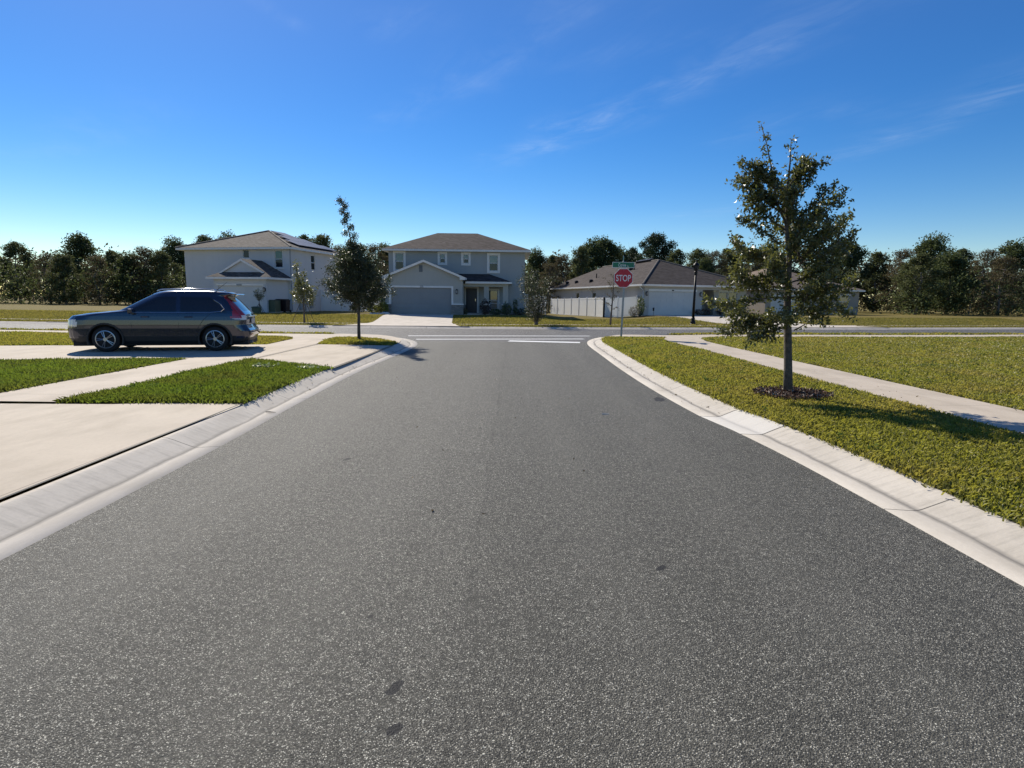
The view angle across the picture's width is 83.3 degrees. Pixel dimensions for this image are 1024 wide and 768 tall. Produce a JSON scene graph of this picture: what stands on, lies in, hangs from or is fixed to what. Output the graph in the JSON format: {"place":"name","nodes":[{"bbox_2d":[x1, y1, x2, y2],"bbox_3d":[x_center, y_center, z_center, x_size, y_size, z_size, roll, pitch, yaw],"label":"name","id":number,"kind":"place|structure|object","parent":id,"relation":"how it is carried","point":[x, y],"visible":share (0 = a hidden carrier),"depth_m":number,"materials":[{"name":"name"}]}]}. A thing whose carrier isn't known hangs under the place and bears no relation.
{"place":"outdoors","nodes":[
{"label":"outdoors","id":0,"kind":"place"},
{"bbox_2d":[0,403,237,497],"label":"driveway","id":1,"kind":"structure","parent":0,"point":[39,443],"depth_m":6.42,"materials":[{"name":"concrete"}]},
{"bbox_2d":[0,344,390,367],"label":"driveway","id":2,"kind":"structure","parent":0,"point":[333,355],"depth_m":15.44,"materials":[{"name":"concrete"}]},
{"bbox_2d":[68,282,260,351],"bbox_3d":[-9.719,-1.949,16.343,4.542,1.903,2.120,-2,9,-15],"label":"parked car","id":3,"kind":"object","parent":2,"relation":"on","point":[218,320],"visible":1,"depth_m":15.64,"materials":[{"name":"metal"}]},
{"bbox_2d":[0,344,391,498],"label":"driveway joint","id":4,"kind":"object","parent":2,"relation":"on","point":[134,445],"visible":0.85,"depth_m":5.55,"materials":[{"name":"grey concrete"}]},
{"bbox_2d":[0,330,400,401],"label":"pavement","id":5,"kind":"structure","parent":0,"point":[49,392],"depth_m":11.63,"materials":[{"name":"concrete"}]},
{"bbox_2d":[351,314,457,325],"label":"driveway","id":6,"kind":"structure","parent":0,"point":[415,320],"depth_m":37.82,"materials":[{"name":"concrete"}]},
{"bbox_2d":[30,321,944,327],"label":"lawn","id":7,"kind":"structure","parent":0,"point":[736,327],"depth_m":36.77,"materials":[{"name":"plant"}]},
{"bbox_2d":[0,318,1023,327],"bbox_3d":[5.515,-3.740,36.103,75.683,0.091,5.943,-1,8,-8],"label":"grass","id":8,"kind":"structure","parent":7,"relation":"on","point":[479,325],"depth_m":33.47,"materials":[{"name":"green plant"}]},
{"bbox_2d":[2,318,1018,325],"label":"pavement","id":9,"kind":"structure","parent":0,"point":[689,325],"depth_m":40.20,"materials":[{"name":"concrete"}]},
{"bbox_2d":[515,264,561,324],"bbox_3d":[1.457,-5.371,34.723,2.790,3.710,2.973,-2,9,-15],"label":"crape myrtle","id":10,"kind":"object","parent":9,"relation":"on","point":[536,310],"visible":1,"depth_m":34.63,"materials":[{"name":"green plant"}]},
{"bbox_2d":[594,272,619,324],"bbox_3d":[6.024,-5.316,36.054,1.562,3.332,1.160,-4,10,-31],"label":"bare sapling","id":11,"kind":"object","parent":9,"relation":"on","point":[611,305],"visible":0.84,"depth_m":36.08,"materials":[{"name":"brown plant"}]},
{"bbox_2d":[0,341,1023,767],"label":"road","id":12,"kind":"structure","parent":0,"point":[322,579],"depth_m":3.09,"materials":[{"name":"grey asphalt"}]},
{"bbox_2d":[0,324,1023,341],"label":"cross street","id":13,"kind":"structure","parent":0,"point":[508,335],"depth_m":28.57,"materials":[{"name":"grey asphalt"}]},
{"bbox_2d":[0,300,1023,324],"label":"lawn","id":14,"kind":"structure","parent":0,"point":[122,305],"depth_m":55.06,"materials":[{"name":"plant"}]},
{"bbox_2d":[0,239,40,301],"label":"leafy tree","id":15,"kind":"object","parent":14,"relation":"on","point":[12,249],"visible":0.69,"depth_m":76.17,"materials":[{"name":"green plant"}]},
{"bbox_2d":[26,252,66,303],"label":"thin tree","id":16,"kind":"object","parent":14,"relation":"on","point":[42,257],"visible":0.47,"depth_m":72.28,"materials":[{"name":"green plant"}]},
{"bbox_2d":[42,253,85,303],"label":"leafy tree","id":17,"kind":"object","parent":14,"relation":"on","point":[63,264],"visible":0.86,"depth_m":68.39,"materials":[{"name":"green plant"}]},
{"bbox_2d":[50,230,105,302],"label":"evergreen oak","id":18,"kind":"object","parent":14,"relation":"on","point":[77,245],"visible":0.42,"depth_m":79.28,"materials":[{"name":"green plant"}]},
{"bbox_2d":[79,254,120,304],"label":"thin tree","id":19,"kind":"object","parent":14,"relation":"on","point":[100,295],"visible":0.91,"depth_m":68.59,"materials":[{"name":"green plant"}]},
{"bbox_2d":[96,250,128,303],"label":"leafy tree","id":20,"kind":"object","parent":14,"relation":"on","point":[111,256],"visible":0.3,"depth_m":74.06,"materials":[{"name":"green plant"}]},
{"bbox_2d":[106,250,152,304],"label":"evergreen oak","id":21,"kind":"object","parent":14,"relation":"on","point":[126,260],"visible":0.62,"depth_m":70.07,"materials":[{"name":"green plant"}]},
{"bbox_2d":[129,246,165,302],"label":"thin tree","id":22,"kind":"object","parent":14,"relation":"on","point":[143,254],"visible":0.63,"depth_m":70.04,"materials":[{"name":"green plant"}]},
{"bbox_2d":[138,248,184,296],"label":"leafy tree","id":23,"kind":"object","parent":14,"relation":"on","point":[160,260],"visible":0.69,"depth_m":70.13,"materials":[{"name":"green plant"}]},
{"bbox_2d":[154,235,186,287],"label":"evergreen oak","id":24,"kind":"object","parent":14,"relation":"on","point":[177,256],"visible":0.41,"depth_m":81.41,"materials":[{"name":"green plant"}]},
{"bbox_2d":[184,234,214,267],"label":"leafy tree","id":25,"kind":"object","parent":14,"relation":"on","point":[202,238],"visible":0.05,"depth_m":85.35,"materials":[{"name":"green plant"}]},
{"bbox_2d":[175,230,342,312],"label":"two storey house","id":26,"kind":"structure","parent":14,"relation":"on","point":[246,265],"depth_m":47.60,"materials":[{"name":"white paint"}]},
{"bbox_2d":[219,285,262,311],"bbox_3d":[-21.131,-6.629,45.024,3.954,2.085,0.072,3,9,13],"label":"garage door","id":27,"kind":"structure","parent":26,"relation":"in","point":[248,299],"depth_m":44.84,"materials":[{"name":"paint"}]},
{"bbox_2d":[273,249,283,268],"bbox_3d":[-18.943,-10.185,46.797,0.915,1.636,0.160,3,9,13],"label":"window","id":28,"kind":"structure","parent":26,"relation":"in","point":[278,252],"depth_m":46.82,"materials":[{"name":"grey glass"}]},
{"bbox_2d":[268,300,280,312],"bbox_3d":[-18.652,-6.050,44.966,1.000,1.035,0.840,3,9,13],"label":"air conditioner","id":29,"kind":"object","parent":14,"relation":"on","point":[274,306],"visible":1,"depth_m":44.62,"materials":[{"name":"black metal"}]},
{"bbox_2d":[281,299,291,311],"bbox_3d":[-17.978,-6.213,45.744,0.600,1.050,0.690,3,9,13],"label":"wheelie bin","id":30,"kind":"object","parent":14,"relation":"on","point":[285,305],"visible":0.94,"depth_m":45.51,"materials":[{"name":"plastic"}]},
{"bbox_2d":[290,259,317,322],"bbox_3d":[-12.317,-5.517,34.157,1.647,3.842,1.634,-4,10,-30],"label":"oak tree","id":31,"kind":"object","parent":14,"relation":"on","point":[298,290],"visible":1,"depth_m":34.02,"materials":[{"name":"green plant"}]},
{"bbox_2d":[308,233,333,248],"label":"leafy tree","id":32,"kind":"object","parent":14,"relation":"on","point":[320,239],"visible":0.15,"depth_m":77.42,"materials":[{"name":"green plant"}]},
{"bbox_2d":[320,290,379,311],"bbox_3d":[-13.412,-7.287,51.411,7.066,2.060,0.193,-1,8,-8],"label":"vinyl fence","id":33,"kind":"object","parent":14,"relation":"on","point":[326,305],"visible":0.23,"depth_m":51.05,"materials":[{"name":"white plastic"}]},
{"bbox_2d":[359,242,388,285],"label":"thin tree","id":34,"kind":"object","parent":14,"relation":"on","point":[373,248],"visible":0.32,"depth_m":68.47,"materials":[{"name":"green plant"}]},
{"bbox_2d":[373,242,389,280],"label":"evergreen oak","id":35,"kind":"object","parent":14,"relation":"on","point":[386,253],"visible":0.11,"depth_m":77.67,"materials":[{"name":"green plant"}]},
{"bbox_2d":[380,233,530,314],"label":"two storey house","id":36,"kind":"structure","parent":14,"relation":"on","point":[448,273],"depth_m":46.75,"materials":[{"name":"grey paint"}]},
{"bbox_2d":[393,251,405,270],"bbox_3d":[-9.156,-9.982,46.896,1.022,1.674,0.137,1,8,0],"label":"window","id":37,"kind":"structure","parent":36,"relation":"in","point":[399,257],"depth_m":46.88,"materials":[{"name":"white plastic"}]},
{"bbox_2d":[391,287,450,313],"bbox_3d":[-7.035,-6.468,44.873,4.665,2.051,0.072,1,8,0],"label":"garage door","id":38,"kind":"structure","parent":36,"relation":"in","point":[407,300],"depth_m":44.84,"materials":[{"name":"grey paint"}]},
{"bbox_2d":[438,252,446,264],"bbox_3d":[-5.656,-10.211,46.856,0.771,1.066,0.137,1,8,0],"label":"window","id":39,"kind":"structure","parent":36,"relation":"in","point":[442,256],"depth_m":46.84,"materials":[{"name":"white plastic"}]},
{"bbox_2d":[461,252,470,265],"bbox_3d":[-3.747,-10.168,46.859,0.776,1.054,0.137,1,8,0],"label":"window","id":40,"kind":"structure","parent":36,"relation":"in","point":[465,259],"depth_m":46.85,"materials":[{"name":"white plastic"}]},
{"bbox_2d":[465,287,478,312],"bbox_3d":[-3.328,-6.924,47.331,1.175,2.130,0.122,1,8,0],"label":"front door","id":41,"kind":"structure","parent":36,"relation":"in","point":[471,293],"depth_m":47.33,"materials":[{"name":"brown wood"}]},
{"bbox_2d":[487,253,499,272],"bbox_3d":[-1.499,-9.835,46.904,1.053,1.601,0.137,1,8,0],"label":"window","id":42,"kind":"structure","parent":36,"relation":"in","point":[493,259],"depth_m":46.90,"materials":[{"name":"white plastic"}]},
{"bbox_2d":[489,289,498,311],"bbox_3d":[-1.608,-6.881,47.337,1.112,1.890,0.137,1,8,0],"label":"window","id":43,"kind":"structure","parent":36,"relation":"in","point":[493,293],"depth_m":47.32,"materials":[{"name":"glass"}]},
{"bbox_2d":[479,298,490,314],"bbox_3d":[-2.156,-6.095,45.254,0.962,1.407,0.733,4,9,20],"label":"leafy shrub","id":44,"kind":"object","parent":14,"relation":"on","point":[484,308],"visible":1,"depth_m":45.19,"materials":[{"name":"green plant"}]},
{"bbox_2d":[0,309,1023,324],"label":"grass","id":45,"kind":"structure","parent":14,"relation":"on","point":[46,314],"depth_m":40.70,"materials":[{"name":"green plant"}]},
{"bbox_2d":[0,253,1023,315],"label":"undergrowth","id":46,"kind":"object","parent":14,"relation":"on","point":[163,281],"visible":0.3,"depth_m":67.67,"materials":[{"name":"green plant"}]},
{"bbox_2d":[525,246,550,302],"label":"evergreen oak","id":47,"kind":"object","parent":14,"relation":"on","point":[534,261],"visible":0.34,"depth_m":75.90,"materials":[{"name":"green plant"}]},
{"bbox_2d":[531,254,554,305],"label":"thin tree","id":48,"kind":"object","parent":14,"relation":"on","point":[546,260],"visible":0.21,"depth_m":75.93,"materials":[{"name":"green plant"}]},
{"bbox_2d":[535,262,564,312],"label":"thin tree","id":49,"kind":"object","parent":14,"relation":"on","point":[548,268],"visible":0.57,"depth_m":70.51,"materials":[{"name":"green plant"}]},
{"bbox_2d":[549,252,572,297],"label":"thin tree","id":50,"kind":"object","parent":14,"relation":"on","point":[560,260],"visible":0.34,"depth_m":80.12,"materials":[{"name":"green plant"}]},
{"bbox_2d":[567,246,591,279],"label":"leafy tree","id":51,"kind":"object","parent":14,"relation":"on","point":[577,267],"visible":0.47,"depth_m":75.92,"materials":[{"name":"green plant"}]},
{"bbox_2d":[550,295,637,317],"bbox_3d":[7.770,-7.737,57.822,3.463,2.283,16.577,-1,9,-12],"label":"vinyl fence","id":52,"kind":"object","parent":14,"relation":"on","point":[586,306],"visible":0.91,"depth_m":52.30,"materials":[{"name":"white plastic"}]},
{"bbox_2d":[580,235,611,270],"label":"evergreen oak","id":53,"kind":"object","parent":14,"relation":"on","point":[596,253],"visible":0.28,"depth_m":81.36,"materials":[{"name":"green plant"}]},
{"bbox_2d":[592,234,626,270],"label":"evergreen oak","id":54,"kind":"object","parent":14,"relation":"on","point":[614,252],"visible":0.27,"depth_m":83.26,"materials":[{"name":"green plant"}]},
{"bbox_2d":[626,246,643,261],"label":"pine tree","id":55,"kind":"object","parent":14,"relation":"on","point":[632,250],"visible":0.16,"depth_m":95.31,"materials":[{"name":"green plant"}]},
{"bbox_2d":[550,258,759,315],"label":"single storey house","id":56,"kind":"structure","parent":14,"relation":"on","point":[662,287],"depth_m":52.71,"materials":[{"name":"grey paint"}]},
{"bbox_2d":[648,291,692,315],"bbox_3d":[13.965,-7.038,50.508,4.519,2.112,0.072,-2,9,-15],"label":"garage door","id":57,"kind":"structure","parent":56,"relation":"in","point":[664,302],"depth_m":50.44,"materials":[{"name":"paint"}]},
{"bbox_2d":[631,231,679,261],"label":"pine tree","id":58,"kind":"object","parent":14,"relation":"on","point":[655,246],"visible":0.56,"depth_m":88.84,"materials":[{"name":"green plant"}]},
{"bbox_2d":[665,249,687,265],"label":"leafy tree","id":59,"kind":"object","parent":14,"relation":"on","point":[675,255],"visible":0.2,"depth_m":77.93,"materials":[{"name":"green plant"}]},
{"bbox_2d":[690,260,699,324],"bbox_3d":[12.176,-6.071,38.393,0.440,4.290,0.429,1,8,0],"label":"street lamp","id":60,"kind":"object","parent":14,"relation":"on","point":[696,265],"visible":0.93,"depth_m":38.32,"materials":[{"name":"black metal"}]},
{"bbox_2d":[684,248,717,272],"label":"leafy tree","id":61,"kind":"object","parent":14,"relation":"on","point":[697,254],"visible":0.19,"depth_m":74.05,"materials":[{"name":"green plant"}]},
{"bbox_2d":[698,255,715,272],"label":"evergreen oak","id":62,"kind":"object","parent":14,"relation":"on","point":[706,265],"visible":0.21,"depth_m":67.95,"materials":[{"name":"green plant"}]},
{"bbox_2d":[705,249,729,274],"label":"thin tree","id":63,"kind":"object","parent":14,"relation":"on","point":[716,254],"visible":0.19,"depth_m":72.01,"materials":[{"name":"green plant"}]},
{"bbox_2d":[717,248,749,276],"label":"leafy tree","id":64,"kind":"object","parent":14,"relation":"on","point":[728,256],"visible":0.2,"depth_m":75.77,"materials":[{"name":"green plant"}]},
{"bbox_2d":[730,254,762,272],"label":"thin tree","id":65,"kind":"object","parent":14,"relation":"on","point":[755,267],"visible":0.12,"depth_m":77.78,"materials":[{"name":"green plant"}]},
{"bbox_2d":[752,240,785,270],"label":"evergreen oak","id":66,"kind":"object","parent":14,"relation":"on","point":[772,246],"visible":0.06,"depth_m":83.50,"materials":[{"name":"green plant"}]},
{"bbox_2d":[782,247,811,273],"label":"leafy tree","id":67,"kind":"object","parent":14,"relation":"on","point":[804,265],"visible":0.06,"depth_m":81.40,"materials":[{"name":"green plant"}]},
{"bbox_2d":[743,269,865,314],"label":"single storey house","id":68,"kind":"structure","parent":14,"relation":"on","point":[762,306],"depth_m":61.49,"materials":[{"name":"beige paint"}]},
{"bbox_2d":[770,294,804,313],"bbox_3d":[29.022,-8.364,60.570,4.900,2.180,0.072,-2,9,-20],"label":"garage door","id":69,"kind":"structure","parent":68,"relation":"in","point":[775,304],"depth_m":60.10,"materials":[{"name":"paint"}]},
{"bbox_2d":[825,238,879,305],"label":"evergreen oak","id":70,"kind":"object","parent":14,"relation":"on","point":[857,257],"visible":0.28,"depth_m":84.89,"materials":[{"name":"green plant"}]},
{"bbox_2d":[859,251,894,311],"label":"leafy tree","id":71,"kind":"object","parent":14,"relation":"on","point":[880,258],"visible":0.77,"depth_m":81.92,"materials":[{"name":"green plant"}]},
{"bbox_2d":[870,248,919,312],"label":"thin tree","id":72,"kind":"object","parent":14,"relation":"on","point":[901,255],"visible":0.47,"depth_m":78.56,"materials":[{"name":"green plant"}]},
{"bbox_2d":[891,253,949,314],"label":"leafy tree","id":73,"kind":"object","parent":14,"relation":"on","point":[920,262],"visible":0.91,"depth_m":68.11,"materials":[{"name":"green plant"}]},
{"bbox_2d":[920,248,983,314],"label":"evergreen oak","id":74,"kind":"object","parent":14,"relation":"on","point":[956,263],"visible":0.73,"depth_m":69.93,"materials":[{"name":"green plant"}]},
{"bbox_2d":[975,254,1023,315],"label":"thin tree","id":75,"kind":"object","parent":14,"relation":"on","point":[1004,262],"visible":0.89,"depth_m":68.49,"materials":[{"name":"green plant"}]},
{"bbox_2d":[0,296,1023,502],"bbox_3d":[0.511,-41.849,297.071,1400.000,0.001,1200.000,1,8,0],"label":"ground","id":76,"kind":"structure","parent":0,"point":[63,475],"depth_m":7.62,"materials":[{"name":"soil"}]},
{"bbox_2d":[0,338,416,560],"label":"kerb","id":77,"kind":"structure","parent":76,"relation":"on","point":[29,518],"depth_m":5.38,"materials":[{"name":"concrete"}]},
{"bbox_2d":[0,321,1023,329],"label":"kerb","id":78,"kind":"structure","parent":76,"relation":"on","point":[442,327],"depth_m":32.54,"materials":[{"name":"concrete"}]},
{"bbox_2d":[0,243,1023,314],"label":"wood","id":79,"kind":"object","parent":76,"relation":"on","point":[564,264],"visible":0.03,"depth_m":102.34,"materials":[{"name":"green plant"}]},
{"bbox_2d":[612,256,634,335],"bbox_3d":[4.628,-3.512,24.226,0.765,3.664,0.517,-5,10,-34],"label":"stop sign","id":80,"kind":"object","parent":76,"relation":"on","point":[623,278],"visible":0.98,"depth_m":24.08,"materials":[{"name":"metal"}]},
{"bbox_2d":[587,336,1023,586],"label":"kerb","id":81,"kind":"structure","parent":76,"relation":"on","point":[993,542],"depth_m":5.18,"materials":[{"name":"concrete"}]},
{"bbox_2d":[899,230,957,308],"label":"evergreen oak","id":82,"kind":"object","parent":76,"relation":"on","point":[931,247],"visible":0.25,"depth_m":85.03,"materials":[{"name":"green plant"}]},
{"bbox_2d":[941,248,984,313],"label":"leafy tree","id":83,"kind":"object","parent":76,"relation":"on","point":[967,252],"visible":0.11,"depth_m":79.59,"materials":[{"name":"green plant"}]},
{"bbox_2d":[965,248,1007,314],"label":"thin tree","id":84,"kind":"object","parent":76,"relation":"on","point":[989,255],"visible":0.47,"depth_m":76.36,"materials":[{"name":"green plant"}]},
{"bbox_2d":[984,237,1023,315],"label":"evergreen oak","id":85,"kind":"object","parent":76,"relation":"on","point":[1010,250],"visible":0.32,"depth_m":83.35,"materials":[{"name":"green plant"}]},
{"bbox_2d":[0,0,1023,304],"label":"sky","id":86,"kind":"structure","parent":0,"point":[549,125],"materials":[{"name":"blue"}]},
{"bbox_2d":[649,315,863,326],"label":"driveway","id":87,"kind":"structure","parent":0,"point":[713,318],"depth_m":43.78,"materials":[{"name":"concrete"}]},
{"bbox_2d":[600,336,1023,527],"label":"lawn","id":88,"kind":"structure","parent":0,"point":[1011,519],"depth_m":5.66,"materials":[{"name":"plant"}]},
{"bbox_2d":[752,385,833,399],"bbox_3d":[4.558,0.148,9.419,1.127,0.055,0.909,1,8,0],"label":"mulch bed","id":89,"kind":"object","parent":88,"relation":"on","point":[799,397],"visible":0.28,"depth_m":9.18,"materials":[{"name":"brown wood"}]},
{"bbox_2d":[700,121,863,391],"bbox_3d":[4.266,-1.861,9.076,1.956,4.296,2.075,8,11,41],"label":"oak tree","id":90,"kind":"object","parent":89,"relation":"on","point":[795,229],"visible":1,"depth_m":8.94,"materials":[{"name":"green plant"}]},
{"bbox_2d":[612,335,1023,433],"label":"pavement","id":91,"kind":"structure","parent":0,"point":[1007,418],"depth_m":10.66,"materials":[{"name":"concrete"}]},
{"bbox_2d":[699,336,1023,410],"bbox_3d":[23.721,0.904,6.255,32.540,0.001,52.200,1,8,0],"label":"lawn","id":92,"kind":"structure","parent":0,"point":[870,372],"depth_m":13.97,"materials":[{"name":"plant"}]},
{"bbox_2d":[128,337,1021,453],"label":"lawn weeds","id":93,"kind":"object","parent":92,"relation":"on","point":[931,351],"visible":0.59,"depth_m":12.16,"materials":[{"name":"green plant"}]},
{"label":"lawn","id":94,"kind":"structure","parent":0,"visible":0},
{"bbox_2d":[52,356,333,404],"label":"grass","id":95,"kind":"structure","parent":94,"relation":"on","point":[201,388],"depth_m":9.52,"materials":[{"name":"green plant"}]},
{"label":"lawn","id":96,"kind":"structure","parent":0,"visible":0},
{"bbox_2d":[316,195,395,338],"bbox_3d":[-5.485,-4.045,20.375,2.674,5.090,2.514,-4,9,-28],"label":"oak tree","id":97,"kind":"object","parent":96,"relation":"on","point":[348,271],"visible":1,"depth_m":20.01,"materials":[{"name":"green plant"}]},
{"bbox_2d":[318,336,396,344],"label":"grass","id":98,"kind":"structure","parent":96,"relation":"on","point":[335,340],"depth_m":19.63,"materials":[{"name":"green plant"}]},
{"label":"lawn","id":99,"kind":"structure","parent":0,"visible":0},
{"bbox_2d":[0,330,292,345],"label":"grass","id":100,"kind":"structure","parent":99,"relation":"on","point":[16,338],"depth_m":19.45,"materials":[{"name":"green plant"}]},
{"label":"lawn","id":101,"kind":"structure","parent":0,"visible":0},
{"bbox_2d":[0,356,185,392],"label":"grass","id":102,"kind":"structure","parent":101,"relation":"on","point":[18,374],"depth_m":11.61,"materials":[{"name":"green plant"}]},
{"label":"lawn","id":103,"kind":"structure","parent":0,"visible":0},
{"bbox_2d":[0,327,335,333],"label":"grass","id":104,"kind":"structure","parent":103,"relation":"on","point":[277,332],"depth_m":24.10,"materials":[{"name":"green plant"}]},
{"label":"lawn","id":105,"kind":"structure","parent":0,"visible":0},
{"bbox_2d":[667,331,1023,334],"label":"grass","id":106,"kind":"structure","parent":105,"relation":"on","point":[871,333],"depth_m":28.61,"materials":[{"name":"green plant"}]},
{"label":"mulch bed","id":107,"kind":"structure","parent":0,"visible":0},
{"bbox_2d":[637,295,644,316],"bbox_3d":[10.993,-6.635,48.971,0.927,1.889,0.780,1,8,0],"label":"leafy shrub","id":108,"kind":"object","parent":107,"relation":"on","point":[642,306],"visible":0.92,"depth_m":48.92,"materials":[{"name":"green plant"}]},
{"label":"mulch bed","id":109,"kind":"structure","parent":0,"visible":0},
{"bbox_2d":[376,300,389,312],"bbox_3d":[-9.958,-5.904,44.391,0.952,1.172,0.860,3,9,15],"label":"leafy shrub","id":110,"kind":"object","parent":109,"relation":"on","point":[382,307],"visible":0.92,"depth_m":44.27,"materials":[{"name":"green plant"}]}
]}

